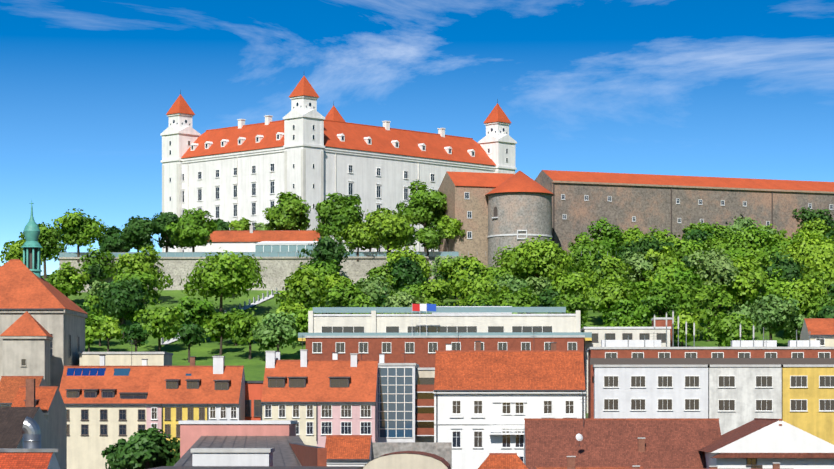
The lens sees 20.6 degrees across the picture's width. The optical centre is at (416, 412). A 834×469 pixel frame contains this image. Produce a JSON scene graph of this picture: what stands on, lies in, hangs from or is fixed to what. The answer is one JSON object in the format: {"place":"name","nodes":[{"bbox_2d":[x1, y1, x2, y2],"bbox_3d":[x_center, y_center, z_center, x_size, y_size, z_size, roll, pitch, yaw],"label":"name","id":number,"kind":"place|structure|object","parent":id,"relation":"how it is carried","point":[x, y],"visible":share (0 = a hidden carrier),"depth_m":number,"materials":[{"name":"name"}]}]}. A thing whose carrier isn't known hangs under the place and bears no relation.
{"place":"outdoors","nodes":[
{"label":"outdoors","id":0,"kind":"place"},
{"bbox_2d":[0,448,59,468],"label":"roof","id":1,"kind":"structure","parent":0,"point":[28,458],"depth_m":136.10,"materials":[{"name":"orange tile"}]},
{"bbox_2d":[22,416,41,447],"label":"vent pipe","id":2,"kind":"object","parent":1,"relation":"on","point":[31,431],"visible":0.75,"depth_m":139.37,"materials":[{"name":"grey metal"}]},
{"bbox_2d":[325,435,451,468],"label":"building","id":3,"kind":"structure","parent":0,"point":[365,451],"depth_m":221.33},
{"bbox_2d":[0,0,833,274],"label":"sky","id":4,"kind":"structure","parent":0,"point":[702,88],"materials":[{"name":"blue"}]},
{"bbox_2d":[41,269,795,417],"bbox_3d":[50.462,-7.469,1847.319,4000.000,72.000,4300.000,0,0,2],"label":"ground","id":5,"kind":"structure","parent":0,"point":[232,353],"depth_m":472.36,"materials":[{"name":"green plant"}]},
{"bbox_2d":[0,239,43,266],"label":"tree","id":6,"kind":"object","parent":5,"relation":"on","point":[14,249],"visible":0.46,"depth_m":547.35,"materials":[{"name":"green plant"}]},
{"bbox_2d":[0,407,65,468],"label":"roof","id":7,"kind":"structure","parent":5,"relation":"on","point":[12,419],"depth_m":199.65,"materials":[{"name":"black"}]},
{"bbox_2d":[0,376,66,468],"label":"house","id":8,"kind":"structure","parent":5,"relation":"on","point":[26,391],"depth_m":285.49,"materials":[{"name":"tile"}]},
{"bbox_2d":[19,222,66,278],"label":"tree","id":9,"kind":"object","parent":5,"relation":"on","point":[51,249],"visible":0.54,"depth_m":572.12,"materials":[{"name":"green plant"}]},
{"bbox_2d":[0,201,87,388],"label":"church","id":10,"kind":"structure","parent":5,"relation":"on","point":[42,326],"depth_m":338.19,"materials":[{"name":"tile"}]},
{"bbox_2d":[48,262,91,296],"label":"tree","id":11,"kind":"object","parent":5,"relation":"on","point":[66,279],"visible":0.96,"depth_m":520.72,"materials":[{"name":"green plant"}]},
{"bbox_2d":[81,262,107,297],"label":"tree","id":12,"kind":"object","parent":5,"relation":"on","point":[94,271],"visible":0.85,"depth_m":527.14,"materials":[{"name":"green plant"}]},
{"bbox_2d":[78,245,120,278],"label":"tree","id":13,"kind":"object","parent":5,"relation":"on","point":[108,269],"visible":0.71,"depth_m":541.68,"materials":[{"name":"green plant"}]},
{"bbox_2d":[59,366,152,468],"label":"beige house","id":14,"kind":"structure","parent":5,"relation":"on","point":[105,406],"depth_m":324.77,"materials":[{"name":"paint"}]},
{"bbox_2d":[96,315,123,351],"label":"tree","id":15,"kind":"object","parent":5,"relation":"on","point":[109,329],"visible":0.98,"depth_m":459.73,"materials":[{"name":"green plant"}]},
{"bbox_2d":[93,280,144,337],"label":"tree","id":16,"kind":"object","parent":5,"relation":"on","point":[121,300],"visible":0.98,"depth_m":480.22,"materials":[{"name":"green plant"}]},
{"bbox_2d":[78,352,172,365],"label":"beige house","id":17,"kind":"structure","parent":5,"relation":"on","point":[124,358],"depth_m":344.64,"materials":[{"name":"beige paint"}]},
{"bbox_2d":[97,276,153,324],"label":"tree","id":18,"kind":"object","parent":5,"relation":"on","point":[139,284],"visible":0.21,"depth_m":495.57,"materials":[{"name":"green plant"}]},
{"bbox_2d":[119,323,149,351],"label":"tree","id":19,"kind":"object","parent":5,"relation":"on","point":[137,335],"visible":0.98,"depth_m":457.21,"materials":[{"name":"green plant"}]},
{"bbox_2d":[113,270,163,305],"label":"tree","id":20,"kind":"object","parent":5,"relation":"on","point":[143,278],"visible":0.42,"depth_m":505.64,"materials":[{"name":"green plant"}]},
{"bbox_2d":[105,425,179,468],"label":"courtyard tree","id":21,"kind":"object","parent":5,"relation":"on","point":[148,448],"visible":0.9,"depth_m":237.25,"materials":[{"name":"green plant"}]},
{"bbox_2d":[112,244,173,303],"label":"tree","id":22,"kind":"object","parent":5,"relation":"on","point":[142,261],"visible":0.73,"depth_m":521.35,"materials":[{"name":"green plant"}]},
{"bbox_2d":[132,305,183,351],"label":"tree","id":23,"kind":"object","parent":5,"relation":"on","point":[160,325],"visible":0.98,"depth_m":460.98,"materials":[{"name":"green plant"}]},
{"bbox_2d":[176,323,206,361],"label":"tree","id":24,"kind":"object","parent":5,"relation":"on","point":[189,334],"visible":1,"depth_m":448.52,"materials":[{"name":"green plant"}]},
{"bbox_2d":[146,356,244,456],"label":"house row","id":25,"kind":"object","parent":5,"relation":"on","point":[180,393],"visible":0.67,"depth_m":322.52,"materials":[{"name":"tile"}]},
{"bbox_2d":[174,296,217,344],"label":"tree","id":26,"kind":"object","parent":5,"relation":"on","point":[194,312],"visible":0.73,"depth_m":471.77,"materials":[{"name":"green plant"}]},
{"bbox_2d":[200,312,238,354],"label":"tree","id":27,"kind":"object","parent":5,"relation":"on","point":[218,325],"visible":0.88,"depth_m":458.28,"materials":[{"name":"green plant"}]},
{"bbox_2d":[179,247,266,311],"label":"tree","id":28,"kind":"object","parent":5,"relation":"on","point":[225,275],"visible":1,"depth_m":502.08,"materials":[{"name":"green plant"}]},
{"bbox_2d":[227,308,261,358],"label":"tree","id":29,"kind":"object","parent":5,"relation":"on","point":[241,327],"visible":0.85,"depth_m":449.93,"materials":[{"name":"green plant"}]},
{"bbox_2d":[174,420,326,465],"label":"building","id":30,"kind":"structure","parent":5,"relation":"on","point":[241,443],"depth_m":227.57,"materials":[{"name":"pink paint"}]},
{"bbox_2d":[245,381,262,419],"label":"red house","id":31,"kind":"structure","parent":5,"relation":"on","point":[253,393],"depth_m":328.94,"materials":[{"name":"paint"}]},
{"bbox_2d":[149,466,362,468],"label":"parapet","id":32,"kind":"structure","parent":5,"relation":"on","point":[261,467],"depth_m":194.03,"materials":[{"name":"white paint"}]},
{"bbox_2d":[250,311,301,350],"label":"tree","id":33,"kind":"object","parent":5,"relation":"on","point":[269,334],"visible":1,"depth_m":444.21,"materials":[{"name":"green plant"}]},
{"bbox_2d":[288,307,319,332],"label":"tree","id":34,"kind":"object","parent":5,"relation":"on","point":[301,321],"visible":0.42,"depth_m":449.50,"materials":[{"name":"green plant"}]},
{"bbox_2d":[282,265,327,308],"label":"tree","id":35,"kind":"object","parent":5,"relation":"on","point":[305,286],"visible":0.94,"depth_m":499.06,"materials":[{"name":"green plant"}]},
{"bbox_2d":[261,349,378,447],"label":"house row","id":36,"kind":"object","parent":5,"relation":"on","point":[343,395],"visible":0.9,"depth_m":317.44,"materials":[{"name":"tile"}]},
{"bbox_2d":[297,235,353,274],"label":"tree","id":37,"kind":"object","parent":5,"relation":"on","point":[326,248],"visible":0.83,"depth_m":530.78,"materials":[{"name":"green plant"}]},
{"bbox_2d":[160,76,516,251],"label":"castle","id":38,"kind":"structure","parent":5,"relation":"on","point":[304,149],"depth_m":621.45,"materials":[{"name":"paint"}]},
{"bbox_2d":[324,278,365,313],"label":"tree","id":39,"kind":"object","parent":5,"relation":"on","point":[347,294],"visible":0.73,"depth_m":470.21,"materials":[{"name":"green plant"}]},
{"bbox_2d":[352,274,395,306],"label":"tree","id":40,"kind":"object","parent":5,"relation":"on","point":[373,288],"visible":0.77,"depth_m":491.62,"materials":[{"name":"green plant"}]},
{"bbox_2d":[363,263,398,293],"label":"tree","id":41,"kind":"object","parent":5,"relation":"on","point":[374,271],"visible":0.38,"depth_m":517.42,"materials":[{"name":"green plant"}]},
{"bbox_2d":[59,251,703,293],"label":"stone retaining wall","id":42,"kind":"structure","parent":5,"relation":"on","point":[281,266],"depth_m":544.39,"materials":[{"name":"stone"}]},
{"bbox_2d":[51,208,108,261],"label":"tree","id":43,"kind":"object","parent":42,"relation":"on","point":[79,229],"visible":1,"depth_m":543.49,"materials":[{"name":"green plant"}]},
{"bbox_2d":[98,226,130,251],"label":"tree","id":44,"kind":"object","parent":42,"relation":"on","point":[111,242],"visible":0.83,"depth_m":578.63,"materials":[{"name":"green plant"}]},
{"bbox_2d":[117,215,158,251],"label":"tree","id":45,"kind":"object","parent":42,"relation":"on","point":[138,231],"visible":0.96,"depth_m":558.16,"materials":[{"name":"green plant"}]},
{"bbox_2d":[152,212,178,251],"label":"tree","id":46,"kind":"object","parent":42,"relation":"on","point":[163,219],"visible":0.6,"depth_m":564.56,"materials":[{"name":"green plant"}]},
{"bbox_2d":[166,208,217,251],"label":"tree","id":47,"kind":"object","parent":42,"relation":"on","point":[193,229],"visible":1,"depth_m":555.15,"materials":[{"name":"green plant"}]},
{"bbox_2d":[195,225,320,251],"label":"terrace pavilion","id":48,"kind":"structure","parent":42,"relation":"on","point":[240,241],"depth_m":574.68,"materials":[{"name":"orange tile"}]},
{"bbox_2d":[255,241,316,251],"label":"terrace tent","id":49,"kind":"object","parent":42,"relation":"on","point":[280,246],"visible":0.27,"depth_m":561.51,"materials":[{"name":"white"}]},
{"bbox_2d":[262,192,310,229],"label":"tree","id":50,"kind":"object","parent":42,"relation":"on","point":[290,211],"visible":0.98,"depth_m":581.83,"materials":[{"name":"green plant"}]},
{"bbox_2d":[312,192,365,245],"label":"tree","id":51,"kind":"object","parent":42,"relation":"on","point":[336,213],"visible":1,"depth_m":575.63,"materials":[{"name":"green plant"}]},
{"bbox_2d":[334,221,377,260],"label":"tree","id":52,"kind":"object","parent":42,"relation":"on","point":[353,235],"visible":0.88,"depth_m":541.93,"materials":[{"name":"green plant"}]},
{"bbox_2d":[360,208,418,255],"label":"tree","id":53,"kind":"object","parent":42,"relation":"on","point":[388,228],"visible":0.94,"depth_m":539.87,"materials":[{"name":"green plant"}]},
{"bbox_2d":[395,180,446,251],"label":"tree","id":54,"kind":"object","parent":42,"relation":"on","point":[425,207],"visible":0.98,"depth_m":577.04,"materials":[{"name":"green plant"}]},
{"bbox_2d":[414,226,445,260],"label":"tree","id":55,"kind":"object","parent":42,"relation":"on","point":[428,237],"visible":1,"depth_m":540.38,"materials":[{"name":"green plant"}]},
{"bbox_2d":[436,215,464,250],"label":"tree","id":56,"kind":"object","parent":42,"relation":"on","point":[449,227],"visible":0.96,"depth_m":571.22,"materials":[{"name":"green plant"}]},
{"bbox_2d":[382,290,428,313],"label":"tree","id":57,"kind":"object","parent":5,"relation":"on","point":[403,299],"visible":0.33,"depth_m":447.97,"materials":[{"name":"green plant"}]},
{"bbox_2d":[385,254,426,292],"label":"tree","id":58,"kind":"object","parent":5,"relation":"on","point":[406,271],"visible":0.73,"depth_m":515.71,"materials":[{"name":"green plant"}]},
{"bbox_2d":[378,363,434,441],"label":"glass-fronted building","id":59,"kind":"structure","parent":5,"relation":"on","point":[406,404],"depth_m":324.23,"materials":[{"name":"blue"}]},
{"bbox_2d":[382,245,431,280],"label":"tree","id":60,"kind":"object","parent":5,"relation":"on","point":[426,266],"visible":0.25,"depth_m":535.31,"materials":[{"name":"green plant"}]},
{"bbox_2d":[414,279,455,305],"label":"tree","id":61,"kind":"object","parent":5,"relation":"on","point":[438,291],"visible":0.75,"depth_m":481.72,"materials":[{"name":"green plant"}]},
{"bbox_2d":[435,254,485,292],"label":"tree","id":62,"kind":"object","parent":5,"relation":"on","point":[476,265],"visible":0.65,"depth_m":513.59,"materials":[{"name":"green plant"}]},
{"bbox_2d":[438,171,513,267],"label":"building","id":63,"kind":"structure","parent":5,"relation":"on","point":[465,193],"depth_m":575.00,"materials":[{"name":"brown stone"}]},
{"bbox_2d":[447,274,509,305],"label":"tree","id":64,"kind":"object","parent":5,"relation":"on","point":[475,285],"visible":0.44,"depth_m":481.04,"materials":[{"name":"green plant"}]},
{"bbox_2d":[462,291,504,305],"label":"tree","id":65,"kind":"object","parent":5,"relation":"on","point":[488,301],"visible":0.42,"depth_m":455.72,"materials":[{"name":"green plant"}]},
{"bbox_2d":[433,350,585,468],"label":"white house","id":66,"kind":"structure","parent":5,"relation":"on","point":[488,401],"depth_m":297.94,"materials":[{"name":"paint"}]},
{"bbox_2d":[491,274,532,296],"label":"tree","id":67,"kind":"object","parent":5,"relation":"on","point":[516,284],"visible":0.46,"depth_m":490.63,"materials":[{"name":"green plant"}]},
{"bbox_2d":[494,286,539,312],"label":"tree","id":68,"kind":"object","parent":5,"relation":"on","point":[520,297],"visible":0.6,"depth_m":471.66,"materials":[{"name":"green plant"}]},
{"bbox_2d":[495,235,574,279],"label":"tree","id":69,"kind":"object","parent":5,"relation":"on","point":[535,258],"visible":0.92,"depth_m":522.47,"materials":[{"name":"green plant"}]},
{"bbox_2d":[525,276,552,306],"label":"tree","id":70,"kind":"object","parent":5,"relation":"on","point":[536,284],"visible":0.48,"depth_m":513.50,"materials":[{"name":"green plant"}]},
{"bbox_2d":[533,286,560,312],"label":"tree","id":71,"kind":"object","parent":5,"relation":"on","point":[545,297],"visible":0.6,"depth_m":489.89,"materials":[{"name":"green plant"}]},
{"bbox_2d":[298,306,819,412],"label":"building","id":72,"kind":"structure","parent":5,"relation":"on","point":[391,337],"depth_m":388.81,"materials":[{"name":"white paint"}]},
{"bbox_2d":[99,303,768,441],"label":"roof clutter","id":73,"kind":"object","parent":72,"relation":"on","point":[426,307],"visible":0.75,"depth_m":327.97,"materials":[{"name":"metal"}]},
{"bbox_2d":[544,272,589,296],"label":"tree","id":74,"kind":"object","parent":5,"relation":"on","point":[564,283],"visible":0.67,"depth_m":503.72,"materials":[{"name":"green plant"}]},
{"bbox_2d":[548,290,589,326],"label":"tree","id":75,"kind":"object","parent":5,"relation":"on","point":[573,304],"visible":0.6,"depth_m":462.35,"materials":[{"name":"green plant"}]},
{"bbox_2d":[567,238,610,272],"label":"tree","id":76,"kind":"object","parent":5,"relation":"on","point":[587,250],"visible":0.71,"depth_m":552.81,"materials":[{"name":"green plant"}]},
{"bbox_2d":[577,217,625,256],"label":"tree","id":77,"kind":"object","parent":5,"relation":"on","point":[611,239],"visible":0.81,"depth_m":578.56,"materials":[{"name":"green plant"}]},
{"bbox_2d":[583,255,632,286],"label":"tree","id":78,"kind":"object","parent":5,"relation":"on","point":[613,267],"visible":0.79,"depth_m":505.54,"materials":[{"name":"green plant"}]},
{"bbox_2d":[579,277,641,312],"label":"tree","id":79,"kind":"object","parent":5,"relation":"on","point":[607,294],"visible":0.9,"depth_m":482.09,"materials":[{"name":"green plant"}]},
{"bbox_2d":[599,297,642,326],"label":"tree","id":80,"kind":"object","parent":5,"relation":"on","point":[623,309],"visible":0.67,"depth_m":460.53,"materials":[{"name":"green plant"}]},
{"bbox_2d":[524,394,721,468],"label":"roof","id":81,"kind":"structure","parent":5,"relation":"on","point":[641,442],"depth_m":257.83,"materials":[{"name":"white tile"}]},
{"bbox_2d":[478,453,779,468],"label":"roofs","id":82,"kind":"structure","parent":5,"relation":"on","point":[503,461],"depth_m":217.43,"materials":[{"name":"tile"}]},
{"bbox_2d":[610,236,664,261],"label":"tree","id":83,"kind":"object","parent":5,"relation":"on","point":[639,246],"visible":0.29,"depth_m":537.07,"materials":[{"name":"green plant"}]},
{"bbox_2d":[622,251,661,283],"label":"tree","id":84,"kind":"object","parent":5,"relation":"on","point":[637,262],"visible":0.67,"depth_m":513.07,"materials":[{"name":"green plant"}]},
{"bbox_2d":[633,281,686,326],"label":"tree","id":85,"kind":"object","parent":5,"relation":"on","point":[661,299],"visible":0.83,"depth_m":452.16,"materials":[{"name":"green plant"}]},
{"bbox_2d":[629,276,694,314],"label":"tree","id":86,"kind":"object","parent":5,"relation":"on","point":[686,305],"visible":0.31,"depth_m":464.28,"materials":[{"name":"green plant"}]},
{"bbox_2d":[639,261,687,283],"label":"tree","id":87,"kind":"object","parent":5,"relation":"on","point":[668,273],"visible":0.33,"depth_m":489.94,"materials":[{"name":"green plant"}]},
{"bbox_2d":[641,249,689,281],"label":"tree","id":88,"kind":"object","parent":5,"relation":"on","point":[666,260],"visible":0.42,"depth_m":511.94,"materials":[{"name":"green plant"}]},
{"bbox_2d":[534,170,833,258],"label":"wing","id":89,"kind":"structure","parent":5,"relation":"on","point":[644,203],"depth_m":599.84,"materials":[{"name":"brown stone"}]},
{"bbox_2d":[662,239,709,273],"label":"tree","id":90,"kind":"object","parent":5,"relation":"on","point":[681,249],"visible":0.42,"depth_m":540.01,"materials":[{"name":"green plant"}]},
{"bbox_2d":[672,311,704,346],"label":"tree","id":91,"kind":"object","parent":5,"relation":"on","point":[683,319],"visible":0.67,"depth_m":452.21,"materials":[{"name":"green plant"}]},
{"bbox_2d":[672,268,715,308],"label":"tree","id":92,"kind":"object","parent":5,"relation":"on","point":[687,275],"visible":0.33,"depth_m":485.23,"materials":[{"name":"green plant"}]},
{"bbox_2d":[587,347,833,444],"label":"apartments","id":93,"kind":"structure","parent":5,"relation":"on","point":[793,386],"depth_m":332.78,"materials":[{"name":"white paint"}]},
{"bbox_2d":[685,246,740,295],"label":"tree","id":94,"kind":"object","parent":5,"relation":"on","point":[717,269],"visible":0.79,"depth_m":494.86,"materials":[{"name":"green plant"}]},
{"bbox_2d":[691,283,738,340],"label":"tree","id":95,"kind":"object","parent":5,"relation":"on","point":[723,299],"visible":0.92,"depth_m":467.02,"materials":[{"name":"green plant"}]},
{"bbox_2d":[702,313,755,346],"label":"tree","id":96,"kind":"object","parent":5,"relation":"on","point":[726,331],"visible":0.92,"depth_m":440.60,"materials":[{"name":"green plant"}]},
{"bbox_2d":[700,224,781,265],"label":"tree","id":97,"kind":"object","parent":5,"relation":"on","point":[746,242],"visible":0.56,"depth_m":533.54,"materials":[{"name":"green plant"}]},
{"bbox_2d":[726,262,771,306],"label":"tree","id":98,"kind":"object","parent":5,"relation":"on","point":[746,287],"visible":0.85,"depth_m":495.67,"materials":[{"name":"green plant"}]},
{"bbox_2d":[698,418,833,468],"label":"house","id":99,"kind":"structure","parent":5,"relation":"on","point":[760,443],"depth_m":241.07,"materials":[{"name":"paint"}]},
{"bbox_2d":[758,267,785,304],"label":"tree","id":100,"kind":"object","parent":5,"relation":"on","point":[770,287],"visible":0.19,"depth_m":495.87,"materials":[{"name":"green plant"}]},
{"bbox_2d":[745,294,799,339],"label":"tree","id":101,"kind":"object","parent":5,"relation":"on","point":[773,314],"visible":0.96,"depth_m":456.15,"materials":[{"name":"green plant"}]},
{"bbox_2d":[754,240,792,268],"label":"tree","id":102,"kind":"object","parent":5,"relation":"on","point":[771,250],"visible":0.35,"depth_m":529.19,"materials":[{"name":"green plant"}]},
{"bbox_2d":[765,250,804,293],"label":"tree","id":103,"kind":"object","parent":5,"relation":"on","point":[791,269],"visible":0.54,"depth_m":505.44,"materials":[{"name":"green plant"}]},
{"bbox_2d":[781,312,810,339],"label":"tree","id":104,"kind":"object","parent":5,"relation":"on","point":[791,334],"visible":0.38,"depth_m":459.80,"materials":[{"name":"green plant"}]},
{"bbox_2d":[773,278,826,321],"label":"tree","id":105,"kind":"object","parent":5,"relation":"on","point":[803,292],"visible":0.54,"depth_m":472.96,"materials":[{"name":"green plant"}]},
{"bbox_2d":[770,230,833,280],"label":"tree","id":106,"kind":"object","parent":5,"relation":"on","point":[814,251],"visible":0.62,"depth_m":512.84,"materials":[{"name":"green plant"}]},
{"bbox_2d":[792,207,833,232],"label":"tree","id":107,"kind":"object","parent":5,"relation":"on","point":[818,213],"visible":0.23,"depth_m":611.72,"materials":[{"name":"green plant"}]},
{"bbox_2d":[795,218,833,237],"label":"tree","id":108,"kind":"object","parent":5,"relation":"on","point":[822,228],"visible":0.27,"depth_m":602.24,"materials":[{"name":"green plant"}]},
{"bbox_2d":[800,318,833,346],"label":"house","id":109,"kind":"structure","parent":5,"relation":"on","point":[821,330],"depth_m":347.88,"materials":[{"name":"tile"}]},
{"bbox_2d":[800,262,833,297],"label":"tree","id":110,"kind":"object","parent":5,"relation":"on","point":[826,276],"visible":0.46,"depth_m":495.05,"materials":[{"name":"green plant"}]},
{"bbox_2d":[807,293,833,317],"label":"tree","id":111,"kind":"object","parent":5,"relation":"on","point":[817,304],"visible":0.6,"depth_m":468.02,"materials":[{"name":"green plant"}]},
{"bbox_2d":[485,171,554,266],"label":"bastion tower","id":112,"kind":"structure","parent":0,"point":[519,207],"depth_m":567.88,"materials":[{"name":"grey stone"}]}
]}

